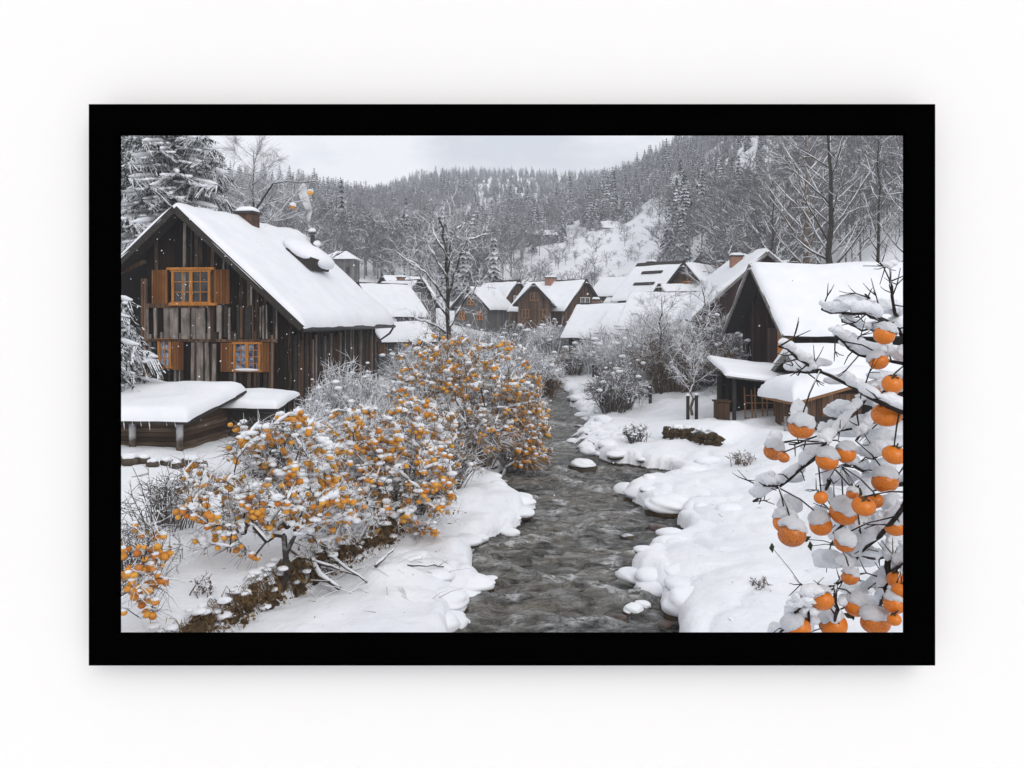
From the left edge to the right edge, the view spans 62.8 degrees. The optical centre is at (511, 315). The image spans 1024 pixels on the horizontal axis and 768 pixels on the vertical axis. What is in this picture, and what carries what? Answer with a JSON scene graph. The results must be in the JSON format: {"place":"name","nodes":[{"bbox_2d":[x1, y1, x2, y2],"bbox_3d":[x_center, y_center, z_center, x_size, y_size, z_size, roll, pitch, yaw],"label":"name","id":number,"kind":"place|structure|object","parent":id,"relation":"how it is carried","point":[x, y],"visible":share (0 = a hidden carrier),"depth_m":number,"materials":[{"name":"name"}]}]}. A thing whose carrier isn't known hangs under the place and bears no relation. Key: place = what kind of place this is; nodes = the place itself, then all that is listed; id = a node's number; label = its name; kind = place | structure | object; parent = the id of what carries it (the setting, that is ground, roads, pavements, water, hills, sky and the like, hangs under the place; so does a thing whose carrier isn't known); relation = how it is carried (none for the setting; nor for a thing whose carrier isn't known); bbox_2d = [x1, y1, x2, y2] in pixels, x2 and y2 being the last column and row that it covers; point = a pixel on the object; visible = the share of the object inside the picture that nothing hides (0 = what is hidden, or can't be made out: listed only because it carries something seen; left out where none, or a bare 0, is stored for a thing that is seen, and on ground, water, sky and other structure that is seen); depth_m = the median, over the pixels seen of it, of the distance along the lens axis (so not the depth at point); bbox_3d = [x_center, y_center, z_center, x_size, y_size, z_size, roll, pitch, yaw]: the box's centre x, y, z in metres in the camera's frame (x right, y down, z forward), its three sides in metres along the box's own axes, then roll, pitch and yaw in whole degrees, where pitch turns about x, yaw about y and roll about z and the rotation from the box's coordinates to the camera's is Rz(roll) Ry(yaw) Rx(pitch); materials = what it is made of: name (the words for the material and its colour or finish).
{"place":"outdoors","nodes":[
{"label":"outdoors","id":0,"kind":"place"},
{"bbox_2d":[121,136,694,188],"label":"sky","id":1,"kind":"structure","parent":0,"point":[373,160],"materials":[{"name":"white"}]},
{"bbox_2d":[121,136,902,631],"bbox_3d":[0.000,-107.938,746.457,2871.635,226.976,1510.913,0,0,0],"label":"ground","id":2,"kind":"structure","parent":0,"point":[739,558],"depth_m":17.48,"materials":[{"name":"snow"}]},
{"bbox_2d":[121,136,142,196],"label":"spruce","id":3,"kind":"object","parent":2,"relation":"on","point":[125,150],"visible":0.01,"depth_m":51.66,"materials":[{"name":"grey plant"}]},
{"bbox_2d":[121,295,170,391],"bbox_3d":[-13.294,0.895,26.788,6.334,7.666,6.641,0,0,-22],"label":"spruce","id":4,"kind":"object","parent":2,"relation":"on","point":[133,353],"visible":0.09,"depth_m":26.73,"materials":[{"name":"grey plant"}]},
{"bbox_2d":[121,497,199,630],"bbox_3d":[-4.797,3.346,10.894,1.469,1.953,1.512,0,0,22],"label":"fruit tree","id":5,"kind":"object","parent":2,"relation":"on","point":[153,577],"visible":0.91,"depth_m":10.84,"materials":[{"name":"orange plant"}]},
{"bbox_2d":[121,512,202,584],"bbox_3d":[-5.770,3.582,13.039,1.449,1.100,1.373,0,0,37],"label":"bush","id":6,"kind":"object","parent":2,"relation":"on","point":[146,541],"visible":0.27,"depth_m":13.02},
{"bbox_2d":[121,458,215,535],"bbox_3d":[-6.333,3.295,15.509,1.581,1.466,1.755,0,0,31],"label":"bush","id":7,"kind":"object","parent":2,"relation":"on","point":[166,518],"visible":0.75,"depth_m":15.32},
{"bbox_2d":[121,136,241,375],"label":"spruce","id":8,"kind":"object","parent":2,"relation":"on","point":[162,187],"visible":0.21,"depth_m":44.73,"materials":[{"name":"grey plant"}]},
{"bbox_2d":[121,381,246,450],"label":"log shed","id":9,"kind":"structure","parent":2,"relation":"on","point":[178,416],"depth_m":24.23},
{"bbox_2d":[189,572,217,597],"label":"bush","id":10,"kind":"object","parent":2,"relation":"on","point":[203,587],"visible":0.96,"depth_m":12.24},
{"bbox_2d":[121,203,395,412],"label":"timber cottage","id":11,"kind":"structure","parent":2,"relation":"on","point":[254,354],"depth_m":31.45,"materials":[{"name":"brown wood"}]},
{"bbox_2d":[157,342,171,368],"bbox_3d":[-13.045,1.420,31.509,0.630,1.124,0.110,0,0,8],"label":"window","id":12,"kind":"structure","parent":11,"relation":"in","point":[166,346],"depth_m":31.50,"materials":[{"name":"orange wood"}]},
{"bbox_2d":[170,270,211,302],"bbox_3d":[-11.993,-1.080,31.361,1.630,1.294,0.110,0,0,8],"label":"window","id":13,"kind":"structure","parent":11,"relation":"in","point":[200,284],"depth_m":31.35,"materials":[{"name":"orange wood"}]},
{"bbox_2d":[232,342,262,371],"bbox_3d":[-9.804,1.520,31.058,1.160,1.124,0.110,0,0,8],"label":"window","id":14,"kind":"structure","parent":11,"relation":"in","point":[243,352],"depth_m":31.05,"materials":[{"name":"orange wood"}]},
{"bbox_2d":[221,388,299,436],"bbox_3d":[-8.368,3.498,27.178,2.464,2.203,2.040,0,0,6],"label":"lean to","id":15,"kind":"object","parent":2,"relation":"on","point":[251,403],"visible":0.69,"depth_m":26.65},
{"bbox_2d":[219,415,314,480],"bbox_3d":[-6.087,3.288,20.820,2.358,1.730,2.499,0,0,36],"label":"bush","id":16,"kind":"object","parent":2,"relation":"on","point":[278,455],"visible":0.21,"depth_m":20.74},
{"bbox_2d":[198,136,344,271],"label":"bare tree","id":17,"kind":"object","parent":2,"relation":"on","point":[252,174],"visible":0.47,"depth_m":55.92,"materials":[{"name":"grey plant"}]},
{"bbox_2d":[256,180,315,208],"bbox_3d":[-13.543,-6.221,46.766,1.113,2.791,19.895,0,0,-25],"label":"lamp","id":18,"kind":"object","parent":17,"relation":"attached to","point":[292,204],"visible":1,"depth_m":38.51,"materials":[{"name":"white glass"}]},
{"bbox_2d":[147,507,406,631],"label":"stone bank","id":19,"kind":"structure","parent":2,"relation":"on","point":[247,602],"depth_m":13.13,"materials":[{"name":"brown stone"}]},
{"bbox_2d":[159,405,369,601],"bbox_3d":[-4.120,3.044,14.025,3.535,3.241,2.331,0,0,0],"label":"fruit tree","id":20,"kind":"object","parent":19,"relation":"on","point":[291,473],"visible":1,"depth_m":13.82,"materials":[{"name":"orange plant"}]},
{"bbox_2d":[282,392,342,451],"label":"bush","id":21,"kind":"object","parent":2,"relation":"on","point":[319,413],"visible":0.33,"depth_m":24.87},
{"bbox_2d":[290,541,340,589],"bbox_3d":[-3.224,4.176,14.019,0.669,0.629,1.432,0,0,-28],"label":"log","id":22,"kind":"object","parent":2,"relation":"on","point":[323,577],"visible":0.84,"depth_m":13.96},
{"bbox_2d":[298,487,388,540],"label":"bush","id":23,"kind":"object","parent":2,"relation":"on","point":[371,513],"visible":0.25,"depth_m":15.54,"materials":[{"name":"grey plant"}]},
{"bbox_2d":[329,251,361,282],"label":"villa","id":24,"kind":"object","parent":2,"relation":"on","point":[344,260],"visible":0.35,"depth_m":112.00,"materials":[{"name":"wood"}]},
{"bbox_2d":[302,350,402,437],"bbox_3d":[-5.087,2.559,26.897,3.473,3.007,3.665,0,0,0],"label":"bush","id":25,"kind":"object","parent":2,"relation":"on","point":[341,394],"visible":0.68,"depth_m":26.57,"materials":[{"name":"plant"}]},
{"bbox_2d":[321,394,433,471],"bbox_3d":[-3.618,3.121,21.973,2.876,2.157,2.812,0,0,38],"label":"bush","id":26,"kind":"object","parent":2,"relation":"on","point":[365,420],"visible":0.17,"depth_m":21.68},
{"bbox_2d":[287,532,468,600],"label":"driftwood twigs","id":27,"kind":"object","parent":2,"relation":"on","point":[381,571],"visible":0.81,"depth_m":13.86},
{"bbox_2d":[306,381,473,543],"bbox_3d":[-2.514,3.073,17.711,3.574,3.276,3.406,0,0,0],"label":"fruit tree","id":28,"kind":"object","parent":2,"relation":"on","point":[428,464],"visible":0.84,"depth_m":17.15,"materials":[{"name":"orange plant"}]},
{"bbox_2d":[356,282,429,321],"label":"grey house","id":29,"kind":"structure","parent":2,"relation":"on","point":[389,297],"depth_m":73.01,"materials":[{"name":"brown wood"}]},
{"bbox_2d":[342,435,462,515],"bbox_3d":[-2.436,3.522,18.349,2.818,1.731,2.694,0,0,0],"label":"bush","id":30,"kind":"object","parent":2,"relation":"on","point":[409,472],"visible":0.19,"depth_m":18.03,"materials":[{"name":"grey plant"}]},
{"bbox_2d":[375,321,435,377],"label":"garden shed","id":31,"kind":"structure","parent":2,"relation":"on","point":[404,330],"depth_m":49.45,"materials":[{"name":"white wood"}]},
{"bbox_2d":[367,374,443,428],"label":"bush","id":32,"kind":"object","parent":2,"relation":"on","point":[394,382],"visible":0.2,"depth_m":30.59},
{"bbox_2d":[381,275,443,328],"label":"row house","id":33,"kind":"structure","parent":2,"relation":"on","point":[418,283],"depth_m":84.89,"materials":[{"name":"brick"}]},
{"bbox_2d":[375,334,470,405],"bbox_3d":[-3.875,2.447,37.918,4.952,3.533,5.593,0,0,0],"label":"bush","id":34,"kind":"object","parent":2,"relation":"on","point":[411,360],"visible":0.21,"depth_m":37.44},
{"bbox_2d":[394,308,469,354],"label":"bush","id":35,"kind":"object","parent":2,"relation":"on","point":[440,331],"visible":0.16,"depth_m":63.39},
{"bbox_2d":[376,178,500,350],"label":"bare tree","id":36,"kind":"object","parent":2,"relation":"on","point":[446,297],"visible":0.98,"depth_m":42.97,"materials":[{"name":"grey plant"}]},
{"bbox_2d":[424,568,455,580],"bbox_3d":[-1.402,4.643,14.947,0.800,0.256,0.518,0,0,9],"label":"snow lump","id":37,"kind":"object","parent":2,"relation":"on","point":[444,574],"visible":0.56,"depth_m":14.80,"materials":[{"name":"snow"}]},
{"bbox_2d":[408,434,493,493],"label":"bush","id":38,"kind":"object","parent":2,"relation":"on","point":[463,467],"visible":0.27,"depth_m":21.82,"materials":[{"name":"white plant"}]},
{"bbox_2d":[434,586,469,613],"bbox_3d":[-1.223,4.882,14.165,1.011,0.574,0.770,0,0,0],"label":"snow boulder","id":39,"kind":"object","parent":2,"relation":"on","point":[459,600],"visible":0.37,"depth_m":13.97,"materials":[{"name":"snow"}]},
{"bbox_2d":[446,611,460,631],"bbox_3d":[-1.352,4.891,13.188,1.092,0.516,0.823,0,0,0],"label":"snow boulder","id":40,"kind":"object","parent":2,"relation":"on","point":[453,622],"visible":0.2,"depth_m":13.04,"materials":[{"name":"snow"}]},
{"bbox_2d":[379,327,546,467],"bbox_3d":[-1.437,2.504,26.053,5.115,4.386,3.695,0,0,18],"label":"fruit tree","id":41,"kind":"object","parent":2,"relation":"on","point":[475,381],"visible":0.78,"depth_m":25.79,"materials":[{"name":"orange plant"}]},
{"bbox_2d":[453,320,492,353],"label":"bush","id":42,"kind":"object","parent":2,"relation":"on","point":[472,333],"visible":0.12,"depth_m":83.95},
{"bbox_2d":[423,400,528,468],"bbox_3d":[-1.388,3.473,25.750,3.830,2.267,3.983,0,0,0],"label":"bush","id":43,"kind":"object","parent":2,"relation":"on","point":[475,446],"visible":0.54,"depth_m":24.94,"materials":[{"name":"grey plant"}]},
{"bbox_2d":[449,286,510,331],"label":"bank house","id":44,"kind":"structure","parent":2,"relation":"on","point":[493,309],"depth_m":98.18,"materials":[{"name":"orange wood"}]},
{"bbox_2d":[465,573,495,592],"bbox_3d":[-0.793,4.897,15.215,0.999,0.467,0.777,0,0,0],"label":"snow boulder","id":45,"kind":"object","parent":2,"relation":"on","point":[480,582],"visible":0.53,"depth_m":14.97,"materials":[{"name":"snow"}]},
{"bbox_2d":[462,329,521,358],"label":"bush","id":46,"kind":"object","parent":2,"relation":"on","point":[494,340],"visible":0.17,"depth_m":65.60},
{"bbox_2d":[458,331,533,403],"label":"bush","id":47,"kind":"object","parent":2,"relation":"on","point":[505,369],"visible":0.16,"depth_m":43.35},
{"bbox_2d":[481,279,523,330],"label":"barn","id":48,"kind":"structure","parent":2,"relation":"on","point":[510,290],"depth_m":103.86,"materials":[{"name":"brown wood"}]},
{"bbox_2d":[479,318,540,357],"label":"bush","id":49,"kind":"object","parent":2,"relation":"on","point":[515,334],"visible":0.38,"depth_m":79.53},
{"bbox_2d":[467,368,559,424],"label":"bush","id":50,"kind":"object","parent":2,"relation":"on","point":[493,388],"visible":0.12,"depth_m":33.59,"materials":[{"name":"grey plant"}]},
{"bbox_2d":[491,383,557,474],"bbox_3d":[0.319,3.852,26.682,2.328,3.537,2.826,0,0,0],"label":"fruit tree","id":51,"kind":"object","parent":2,"relation":"on","point":[525,460],"visible":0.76,"depth_m":26.22,"materials":[{"name":"orange plant"}]},
{"bbox_2d":[483,336,569,390],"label":"bush","id":52,"kind":"object","parent":2,"relation":"on","point":[546,369],"visible":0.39,"depth_m":49.24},
{"bbox_2d":[176,136,892,292],"bbox_3d":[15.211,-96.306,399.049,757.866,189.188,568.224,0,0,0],"label":"bare forest","id":53,"kind":"object","parent":2,"relation":"on","point":[318,211],"visible":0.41,"depth_m":182.17,"materials":[{"name":"plant"}]},
{"bbox_2d":[512,283,556,338],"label":"chalet wing","id":54,"kind":"structure","parent":2,"relation":"on","point":[536,301],"depth_m":88.97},
{"bbox_2d":[199,136,884,300],"bbox_3d":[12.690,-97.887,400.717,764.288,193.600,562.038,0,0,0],"label":"conifer forest","id":55,"kind":"object","parent":2,"relation":"on","point":[596,213],"visible":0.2,"depth_m":262.80,"materials":[{"name":"plant"}]},
{"bbox_2d":[516,315,568,354],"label":"bush","id":56,"kind":"object","parent":2,"relation":"on","point":[545,340],"visible":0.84,"depth_m":76.99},
{"bbox_2d":[542,372,564,396],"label":"bush","id":57,"kind":"object","parent":2,"relation":"on","point":[549,392],"visible":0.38,"depth_m":51.65,"materials":[{"name":"grey plant"}]},
{"bbox_2d":[507,275,601,339],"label":"chalet","id":58,"kind":"object","parent":2,"relation":"on","point":[569,295],"visible":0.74,"depth_m":91.78,"materials":[{"name":"white wood"}]},
{"bbox_2d":[545,346,587,376],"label":"bush","id":59,"kind":"object","parent":2,"relation":"on","point":[568,362],"visible":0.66,"depth_m":61.05,"materials":[{"name":"grey plant"}]},
{"bbox_2d":[260,136,902,293],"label":"bare wood","id":60,"kind":"object","parent":2,"relation":"on","point":[744,224],"visible":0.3,"depth_m":85.76,"materials":[{"name":"plant"}]},
{"bbox_2d":[483,181,690,286],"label":"meadow scrub","id":61,"kind":"object","parent":2,"relation":"on","point":[557,261],"visible":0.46,"depth_m":167.55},
{"bbox_2d":[560,297,625,352],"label":"cottage","id":62,"kind":"structure","parent":2,"relation":"on","point":[584,317],"depth_m":74.10,"materials":[{"name":"white wood"}]},
{"bbox_2d":[571,323,617,373],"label":"bush","id":63,"kind":"object","parent":2,"relation":"on","point":[586,347],"visible":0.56,"depth_m":59.55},
{"bbox_2d":[570,421,639,455],"bbox_3d":[3.889,4.702,32.114,3.296,0.797,6.036,0,0,0],"label":"snow bank","id":64,"kind":"object","parent":2,"relation":"on","point":[587,447],"visible":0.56,"depth_m":31.41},
{"bbox_2d":[593,306,624,347],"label":"hut","id":65,"kind":"object","parent":2,"relation":"on","point":[610,315],"visible":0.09,"depth_m":70.94,"materials":[{"name":"white wood"}]},
{"bbox_2d":[593,276,626,302],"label":"cabin","id":66,"kind":"object","parent":2,"relation":"on","point":[604,288],"visible":0.15,"depth_m":104.97,"materials":[{"name":"white paint"}]},
{"bbox_2d":[578,364,652,413],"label":"bush","id":67,"kind":"object","parent":2,"relation":"on","point":[605,386],"visible":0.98,"depth_m":38.59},
{"bbox_2d":[599,362,648,398],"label":"bush","id":68,"kind":"object","parent":2,"relation":"on","point":[632,375],"visible":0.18,"depth_m":43.75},
{"bbox_2d":[585,311,665,379],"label":"bush","id":69,"kind":"object","parent":2,"relation":"on","point":[617,356],"visible":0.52,"depth_m":49.46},
{"bbox_2d":[615,567,637,584],"bbox_3d":[2.350,4.926,15.820,0.590,0.307,0.957,0,0,-39],"label":"snow lump","id":70,"kind":"object","parent":2,"relation":"on","point":[627,574],"visible":0.51,"depth_m":15.74,"materials":[{"name":"snow"}]},
{"bbox_2d":[621,422,652,443],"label":"bush","id":71,"kind":"object","parent":2,"relation":"on","point":[631,435],"visible":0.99,"depth_m":29.34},
{"bbox_2d":[622,482,654,502],"bbox_3d":[3.694,4.847,22.599,1.450,0.707,1.063,0,0,0],"label":"snow boulder","id":72,"kind":"object","parent":2,"relation":"on","point":[631,492],"visible":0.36,"depth_m":22.39,"materials":[{"name":"snow"}]},
{"bbox_2d":[634,566,657,581],"bbox_3d":[2.539,4.813,15.491,0.565,0.330,0.712,0,0,30],"label":"snow lump","id":73,"kind":"object","parent":2,"relation":"on","point":[646,574],"visible":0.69,"depth_m":15.28,"materials":[{"name":"snow"}]},
{"bbox_2d":[610,260,685,302],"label":"steep house","id":74,"kind":"structure","parent":2,"relation":"on","point":[654,273],"depth_m":82.86,"materials":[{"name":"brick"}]},
{"bbox_2d":[634,580,663,596],"bbox_3d":[2.524,4.962,15.179,0.522,0.328,0.853,0,0,-23],"label":"snow lump","id":75,"kind":"object","parent":2,"relation":"on","point":[654,588],"visible":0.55,"depth_m":14.97,"materials":[{"name":"snow"}]},
{"bbox_2d":[611,302,695,350],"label":"bush","id":76,"kind":"object","parent":2,"relation":"on","point":[650,322],"visible":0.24,"depth_m":55.53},
{"bbox_2d":[616,291,696,342],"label":"terrace house","id":77,"kind":"structure","parent":2,"relation":"on","point":[631,302],"depth_m":63.56,"materials":[{"name":"white wood"}]},
{"bbox_2d":[629,282,697,393],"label":"bare tree","id":78,"kind":"object","parent":2,"relation":"on","point":[671,329],"visible":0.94,"depth_m":41.94,"materials":[{"name":"grey plant"}]},
{"bbox_2d":[642,493,687,518],"bbox_3d":[3.934,4.857,21.219,1.286,0.693,0.945,0,0,0],"label":"snow boulder","id":79,"kind":"object","parent":2,"relation":"on","point":[667,506],"visible":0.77,"depth_m":20.91,"materials":[{"name":"snow"}]},
{"bbox_2d":[615,316,721,393],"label":"bush","id":80,"kind":"object","parent":2,"relation":"on","point":[651,368],"visible":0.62,"depth_m":42.26,"materials":[{"name":"grey plant"}]},
{"bbox_2d":[653,283,697,291],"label":"house","id":81,"kind":"structure","parent":2,"relation":"on","point":[669,287],"depth_m":73.76,"materials":[{"name":"white wood"}]},
{"bbox_2d":[661,585,693,620],"bbox_3d":[2.963,4.852,13.875,0.977,0.724,0.742,0,0,0],"label":"snow boulder","id":82,"kind":"object","parent":2,"relation":"on","point":[674,599],"visible":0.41,"depth_m":13.74,"materials":[{"name":"snow"}]},
{"bbox_2d":[664,576,690,589],"bbox_3d":[2.877,4.638,14.353,0.461,0.241,0.830,0,0,-17],"label":"snow lump","id":83,"kind":"object","parent":2,"relation":"on","point":[670,582],"visible":0.49,"depth_m":14.32,"materials":[{"name":"snow"}]},
{"bbox_2d":[662,424,725,445],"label":"stone bank","id":84,"kind":"structure","parent":2,"relation":"on","point":[692,433],"depth_m":28.79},
{"bbox_2d":[666,313,724,415],"bbox_3d":[7.476,2.206,34.045,2.600,4.668,2.011,0,0,0],"label":"bare tree","id":85,"kind":"object","parent":2,"relation":"on","point":[686,340],"visible":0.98,"depth_m":34.00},
{"bbox_2d":[666,260,726,283],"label":"long house","id":86,"kind":"structure","parent":2,"relation":"on","point":[697,270],"depth_m":75.90,"materials":[{"name":"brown wood"}]},
{"bbox_2d":[674,266,737,339],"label":"bare tree","id":87,"kind":"object","parent":2,"relation":"on","point":[702,287],"visible":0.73,"depth_m":50.05,"materials":[{"name":"grey plant"}]},
{"bbox_2d":[675,306,742,385],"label":"bush","id":88,"kind":"object","parent":2,"relation":"on","point":[716,334],"visible":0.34,"depth_m":43.50,"materials":[{"name":"grey plant"}]},
{"bbox_2d":[712,399,731,419],"bbox_3d":[8.050,3.630,32.200,0.620,0.780,0.600,0,0,0],"label":"crate","id":89,"kind":"object","parent":2,"relation":"on","point":[721,409],"visible":0.86,"depth_m":31.95,"materials":[{"name":"brown wood"}]},
{"bbox_2d":[701,332,754,380],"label":"bush","id":90,"kind":"object","parent":2,"relation":"on","point":[736,353],"visible":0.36,"depth_m":39.65,"materials":[{"name":"grey plant"}]},
{"bbox_2d":[676,248,783,342],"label":"farmhouse","id":91,"kind":"object","parent":2,"relation":"on","point":[728,277],"visible":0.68,"depth_m":56.12,"materials":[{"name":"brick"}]},
{"bbox_2d":[725,450,757,465],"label":"bush","id":92,"kind":"object","parent":2,"relation":"on","point":[738,460],"visible":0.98,"depth_m":24.96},
{"bbox_2d":[707,355,785,419],"bbox_3d":[9.457,2.986,32.893,2.986,2.729,3.176,0,0,0],"label":"porch","id":93,"kind":"object","parent":2,"relation":"on","point":[735,376],"visible":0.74,"depth_m":33.81,"materials":[{"name":"brown wood"}]},
{"bbox_2d":[744,387,774,418],"bbox_3d":[9.485,3.450,32.150,1.227,1.411,0.356,0,0,0],"label":"wooden railing fence","id":94,"kind":"object","parent":2,"relation":"on","point":[755,402],"visible":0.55,"depth_m":32.12,"materials":[{"name":"brown wood"}]},
{"bbox_2d":[731,165,801,262],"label":"bare tree","id":95,"kind":"object","parent":2,"relation":"on","point":[772,234],"visible":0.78,"depth_m":65.94,"materials":[{"name":"grey plant"}]},
{"bbox_2d":[740,136,872,262],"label":"bare tree","id":96,"kind":"object","parent":2,"relation":"on","point":[807,211],"visible":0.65,"depth_m":56.84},
{"bbox_2d":[722,261,902,362],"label":"plank house","id":97,"kind":"structure","parent":2,"relation":"on","point":[774,301],"depth_m":35.67,"materials":[{"name":"wood"}]},
{"bbox_2d":[757,365,876,430],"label":"plank shed","id":98,"kind":"structure","parent":2,"relation":"on","point":[783,392],"depth_m":28.88,"materials":[{"name":"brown wood"}]},
{"bbox_2d":[733,252,902,631],"bbox_3d":[2.400,1.800,4.467,2.868,4.253,0.947,0,0,-26],"label":"fruit tree","id":99,"kind":"object","parent":2,"relation":"on","point":[856,527],"visible":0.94,"depth_m":3.92,"materials":[{"name":"orange plant"}]},
{"bbox_2d":[762,136,895,262],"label":"bare tree","id":100,"kind":"object","parent":2,"relation":"on","point":[829,240],"visible":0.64,"depth_m":51.92,"materials":[{"name":"grey plant"}]},
{"bbox_2d":[769,343,902,420],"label":"wood shed","id":101,"kind":"structure","parent":2,"relation":"on","point":[827,352],"depth_m":30.69,"materials":[{"name":"white wood"}]},
{"bbox_2d":[833,136,902,261],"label":"bare tree","id":102,"kind":"object","parent":2,"relation":"on","point":[878,252],"visible":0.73,"depth_m":49.91,"materials":[{"name":"grey plant"}]},
{"bbox_2d":[871,144,902,261],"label":"bare tree","id":103,"kind":"object","parent":2,"relation":"on","point":[887,193],"visible":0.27,"depth_m":47.94,"materials":[{"name":"grey plant"}]},
{"bbox_2d":[0,0,1023,767],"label":"white wall","id":104,"kind":"structure","parent":0,"point":[64,64],"depth_m":1.55,"materials":[{"name":"white paint"}]},
{"bbox_2d":[89,104,934,665],"bbox_3d":[0.000,0.124,1.510,1.514,1.004,0.020,0,0,0],"label":"picture frame","id":105,"kind":"object","parent":104,"relation":"attached to","point":[113,644],"visible":1,"depth_m":1.50,"materials":[{"name":"black wood"}]},
{"bbox_2d":[455,384,678,631],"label":"river","id":106,"kind":"structure","parent":0,"point":[560,559],"depth_m":17.40,"materials":[{"name":"liquid"}]},
{"bbox_2d":[568,458,597,472],"bbox_3d":[2.300,4.894,27.169,0.877,0.536,0.811,0,0,-31],"label":"river rock","id":107,"kind":"object","parent":106,"relation":"in","point":[581,465],"visible":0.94,"depth_m":26.89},
{"bbox_2d":[622,602,643,615],"bbox_3d":[2.014,4.945,13.965,0.362,0.316,0.322,0,0,0],"label":"river rock","id":108,"kind":"object","parent":106,"relation":"in","point":[631,608],"visible":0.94,"depth_m":13.87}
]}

